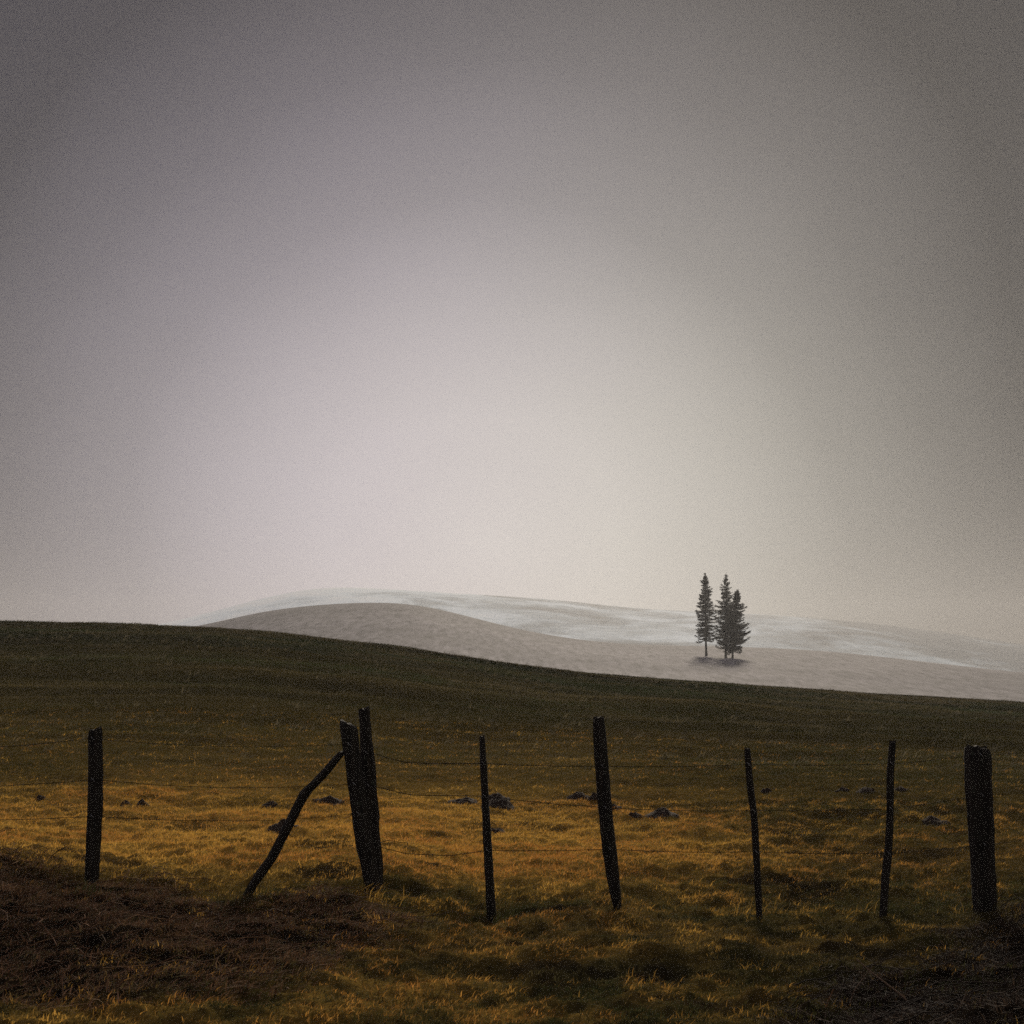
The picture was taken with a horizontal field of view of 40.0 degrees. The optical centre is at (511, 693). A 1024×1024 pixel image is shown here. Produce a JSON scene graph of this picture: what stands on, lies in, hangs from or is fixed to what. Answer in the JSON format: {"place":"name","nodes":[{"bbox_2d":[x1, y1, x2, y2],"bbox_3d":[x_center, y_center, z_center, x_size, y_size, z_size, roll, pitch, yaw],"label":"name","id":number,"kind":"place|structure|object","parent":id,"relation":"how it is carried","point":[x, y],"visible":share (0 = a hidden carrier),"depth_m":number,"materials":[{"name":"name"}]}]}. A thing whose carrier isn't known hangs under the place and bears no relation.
{"place":"outdoors","nodes":[
{"label":"outdoors","id":0,"kind":"place"},
{"bbox_2d":[0,622,1023,1023],"bbox_3d":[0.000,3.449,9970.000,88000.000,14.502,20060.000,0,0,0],"label":"ground","id":1,"kind":"structure","parent":0,"point":[666,794],"depth_m":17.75,"materials":[{"name":"brown plant"}]},
{"bbox_2d":[36,795,45,800],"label":"molehill","id":2,"kind":"object","parent":1,"relation":"on","point":[40,797],"visible":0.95,"depth_m":19.83,"materials":[{"name":"soil"}]},
{"bbox_2d":[84,726,102,883],"bbox_3d":[-3.750,1.152,12.592,0.174,1.721,0.148,0,0,-21],"label":"fence post","id":3,"kind":"object","parent":1,"relation":"on","point":[94,808],"visible":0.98,"depth_m":12.54,"materials":[{"name":"brown wood"}]},
{"bbox_2d":[0,738,344,747],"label":"barbed wire","id":4,"kind":"object","parent":3,"relation":"attached to","point":[33,744],"visible":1,"depth_m":12.38,"materials":[{"name":"grey metal"}]},
{"bbox_2d":[6,779,347,788],"bbox_3d":[-3.327,0.808,12.361,4.071,0.104,0.207,0,0,10],"label":"barbed wire","id":5,"kind":"object","parent":3,"relation":"attached to","point":[166,785],"visible":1,"depth_m":12.42,"materials":[{"name":"grey metal"}]},
{"bbox_2d":[4,812,356,821],"bbox_3d":[-3.310,1.079,12.360,4.105,0.138,0.208,0,0,10],"label":"barbed wire","id":6,"kind":"object","parent":3,"relation":"attached to","point":[156,819],"visible":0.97,"depth_m":12.43,"materials":[{"name":"grey metal"}]},
{"bbox_2d":[120,800,131,805],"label":"molehill","id":7,"kind":"object","parent":1,"relation":"on","point":[125,802],"visible":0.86,"depth_m":19.56,"materials":[{"name":"soil"}]},
{"bbox_2d":[136,799,148,805],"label":"molehill","id":8,"kind":"object","parent":1,"relation":"on","point":[142,802],"visible":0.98,"depth_m":19.51,"materials":[{"name":"soil"}]},
{"bbox_2d":[0,843,491,1019],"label":"dead bracken","id":9,"kind":"object","parent":1,"relation":"on","point":[76,903],"visible":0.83,"depth_m":9.82,"materials":[{"name":"brown plant"}]},
{"bbox_2d":[261,801,277,808],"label":"molehill","id":10,"kind":"object","parent":1,"relation":"on","point":[269,803],"visible":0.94,"depth_m":20.08,"materials":[{"name":"soil"}]},
{"bbox_2d":[267,818,299,833],"bbox_3d":[-2.746,1.638,17.059,0.512,0.235,0.469,0,0,-33],"label":"molehill","id":11,"kind":"object","parent":1,"relation":"on","point":[276,827],"visible":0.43,"depth_m":16.99,"materials":[{"name":"soil"}]},
{"bbox_2d":[243,751,343,894],"bbox_3d":[-1.931,1.238,12.000,1.028,1.499,0.099,0,0,0],"label":"brace pole","id":12,"kind":"object","parent":1,"relation":"on","point":[306,791],"visible":0.94,"depth_m":11.96,"materials":[{"name":"brown wood"}]},
{"bbox_2d":[312,795,344,806],"bbox_3d":[-2.625,1.564,20.223,0.502,0.198,0.473,0,0,-31],"label":"molehill","id":13,"kind":"object","parent":1,"relation":"on","point":[333,801],"visible":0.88,"depth_m":20.17,"materials":[{"name":"soil"}]},
{"bbox_2d":[340,719,381,894],"bbox_3d":[-1.270,1.103,11.995,0.399,1.769,0.160,0,0,0],"label":"fence post","id":14,"kind":"object","parent":1,"relation":"on","point":[364,843],"visible":0.96,"depth_m":11.94,"materials":[{"name":"brown wood"}]},
{"bbox_2d":[358,706,383,891],"bbox_3d":[-1.229,1.079,12.317,0.234,1.942,0.141,0,0,0],"label":"fence post","id":15,"kind":"object","parent":1,"relation":"on","point":[368,764],"visible":0.72,"depth_m":12.27,"materials":[{"name":"brown wood"}]},
{"bbox_2d":[447,797,477,804],"bbox_3d":[-0.725,1.589,20.580,0.601,0.142,0.452,0,0,0],"label":"molehill","id":16,"kind":"object","parent":1,"relation":"on","point":[469,800],"visible":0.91,"depth_m":20.49,"materials":[{"name":"soil"}]},
{"bbox_2d":[479,735,495,921],"bbox_3d":[-0.196,1.290,11.899,0.152,1.874,0.084,0,0,-14],"label":"fence post","id":17,"kind":"object","parent":1,"relation":"on","point":[489,875],"visible":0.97,"depth_m":11.88,"materials":[{"name":"brown wood"}]},
{"bbox_2d":[481,796,513,809],"bbox_3d":[-0.191,1.591,20.203,0.511,0.242,0.471,0,0,0],"label":"molehill","id":18,"kind":"object","parent":1,"relation":"on","point":[505,804],"visible":0.81,"depth_m":20.09,"materials":[{"name":"soil"}]},
{"bbox_2d":[491,828,504,832],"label":"molehill","id":19,"kind":"object","parent":1,"relation":"on","point":[499,830],"visible":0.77,"depth_m":17.78,"materials":[{"name":"soil"}]},
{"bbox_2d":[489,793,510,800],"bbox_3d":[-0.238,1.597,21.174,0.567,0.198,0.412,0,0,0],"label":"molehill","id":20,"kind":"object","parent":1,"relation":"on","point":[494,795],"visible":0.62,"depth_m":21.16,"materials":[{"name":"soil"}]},
{"bbox_2d":[0,619,1023,811],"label":"grass","id":21,"kind":"structure","parent":1,"relation":"on","point":[810,691],"depth_m":41.23,"materials":[{"name":"plant"}]},
{"bbox_2d":[55,876,1020,926],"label":"grass tufts","id":22,"kind":"object","parent":1,"relation":"on","point":[629,903],"visible":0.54,"depth_m":11.75,"materials":[{"name":"brown plant"}]},
{"bbox_2d":[564,792,588,800],"bbox_3d":[0.981,1.586,21.145,0.432,0.214,0.393,0,0,44],"label":"molehill","id":23,"kind":"object","parent":1,"relation":"on","point":[576,795],"visible":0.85,"depth_m":21.04,"materials":[{"name":"soil"}]},
{"bbox_2d":[587,792,596,800],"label":"molehill","id":24,"kind":"object","parent":1,"relation":"on","point":[593,796],"visible":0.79,"depth_m":20.73,"materials":[{"name":"soil"}]},
{"bbox_2d":[593,716,621,909],"bbox_3d":[0.820,1.187,11.744,0.287,1.998,0.124,0,0,0],"label":"fence post","id":25,"kind":"object","parent":1,"relation":"on","point":[607,832],"visible":0.97,"depth_m":11.70,"materials":[{"name":"brown wood"}]},
{"bbox_2d":[366,752,1023,767],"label":"barbed wire","id":26,"kind":"object","parent":25,"relation":"attached to","point":[505,764],"visible":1,"depth_m":11.66,"materials":[{"name":"grey metal"}]},
{"bbox_2d":[369,785,1023,811],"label":"barbed wire","id":27,"kind":"object","parent":25,"relation":"attached to","point":[837,810],"visible":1,"depth_m":11.65,"materials":[{"name":"grey metal"}]},
{"bbox_2d":[374,839,1023,855],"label":"barbed wire","id":28,"kind":"object","parent":25,"relation":"attached to","point":[675,851],"visible":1,"depth_m":11.64,"materials":[{"name":"grey metal"}]},
{"bbox_2d":[612,804,621,809],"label":"molehill","id":29,"kind":"object","parent":1,"relation":"on","point":[615,806],"visible":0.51,"depth_m":20.14,"materials":[{"name":"soil"}]},
{"bbox_2d":[629,812,643,817],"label":"molehill","id":30,"kind":"object","parent":1,"relation":"on","point":[635,815],"visible":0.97,"depth_m":19.25,"materials":[{"name":"soil"}]},
{"bbox_2d":[644,807,679,818],"bbox_3d":[2.091,1.667,19.302,0.560,0.192,0.444,0,0,-37],"label":"molehill","id":31,"kind":"object","parent":1,"relation":"on","point":[655,814],"visible":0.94,"depth_m":19.23,"materials":[{"name":"soil"}]},
{"bbox_2d":[744,748,762,917],"bbox_3d":[1.981,1.316,11.495,0.163,1.747,0.068,0,0,0],"label":"fence post","id":32,"kind":"object","parent":1,"relation":"on","point":[754,831],"visible":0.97,"depth_m":11.48,"materials":[{"name":"brown wood"}]},
{"bbox_2d":[761,788,771,792],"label":"molehill","id":33,"kind":"object","parent":1,"relation":"on","point":[765,790],"visible":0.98,"depth_m":22.46,"materials":[{"name":"soil"}]},
{"bbox_2d":[835,787,848,791],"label":"molehill","id":34,"kind":"object","parent":1,"relation":"on","point":[842,789],"visible":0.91,"depth_m":22.28,"materials":[{"name":"soil"}]},
{"bbox_2d":[856,787,874,792],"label":"molehill","id":35,"kind":"object","parent":1,"relation":"on","point":[865,789],"visible":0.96,"depth_m":21.98,"materials":[{"name":"soil"}]},
{"bbox_2d":[856,959,906,1000],"bbox_3d":[2.248,1.749,8.443,0.354,0.295,0.016,0,0,17],"label":"bramble stem","id":36,"kind":"object","parent":1,"relation":"on","point":[896,991],"visible":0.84,"depth_m":8.44,"materials":[{"name":"brown plant"}]},
{"bbox_2d":[743,894,1023,1023],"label":"bramble tangle","id":37,"kind":"object","parent":1,"relation":"on","point":[928,1006],"visible":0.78,"depth_m":8.57,"materials":[{"name":"brown plant"}]},
{"bbox_2d":[879,740,895,917],"bbox_3d":[3.022,1.299,11.344,0.150,1.845,0.065,0,0,0],"label":"fence post","id":38,"kind":"object","parent":1,"relation":"on","point":[886,869],"visible":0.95,"depth_m":11.33,"materials":[{"name":"brown wood"}]},
{"bbox_2d":[894,786,908,790],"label":"molehill","id":39,"kind":"object","parent":1,"relation":"on","point":[902,788],"visible":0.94,"depth_m":22.14,"materials":[{"name":"soil"}]},
{"bbox_2d":[922,815,950,825],"bbox_3d":[5.586,1.690,18.492,0.405,0.168,0.401,0,0,33],"label":"molehill","id":40,"kind":"object","parent":1,"relation":"on","point":[931,819],"visible":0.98,"depth_m":18.43,"materials":[{"name":"soil"}]},
{"bbox_2d":[964,744,996,912],"bbox_3d":[3.892,1.300,11.694,0.262,1.756,0.212,0,0,0],"label":"fence post","id":41,"kind":"object","parent":1,"relation":"on","point":[977,782],"visible":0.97,"depth_m":11.61,"materials":[{"name":"brown wood"}]},
{"bbox_2d":[0,0,1023,643],"label":"sky","id":42,"kind":"structure","parent":0,"point":[621,303],"materials":[{"name":"grey"}]},
{"bbox_2d":[157,587,1023,671],"bbox_3d":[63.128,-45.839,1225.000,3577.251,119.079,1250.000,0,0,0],"label":"snowy hill","id":43,"kind":"structure","parent":0,"point":[598,622],"depth_m":1130.43,"materials":[{"name":"white snow"}]},
{"bbox_2d":[196,603,1023,701],"bbox_3d":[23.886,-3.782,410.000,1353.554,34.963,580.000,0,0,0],"label":"frosted hill","id":44,"kind":"structure","parent":0,"point":[426,628],"depth_m":245.16,"materials":[{"name":"grey snow"}]},
{"bbox_2d":[694,573,721,655],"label":"spruce tree","id":45,"kind":"object","parent":44,"relation":"on","point":[705,605],"visible":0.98,"depth_m":265.94,"materials":[{"name":"green plant"}]},
{"bbox_2d":[708,575,738,657],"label":"spruce tree","id":46,"kind":"object","parent":44,"relation":"on","point":[725,608],"visible":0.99,"depth_m":258.69,"materials":[{"name":"green plant"}]},
{"bbox_2d":[715,589,751,657],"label":"spruce tree","id":47,"kind":"object","parent":44,"relation":"on","point":[736,619],"visible":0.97,"depth_m":258.44,"materials":[{"name":"green plant"}]}
]}

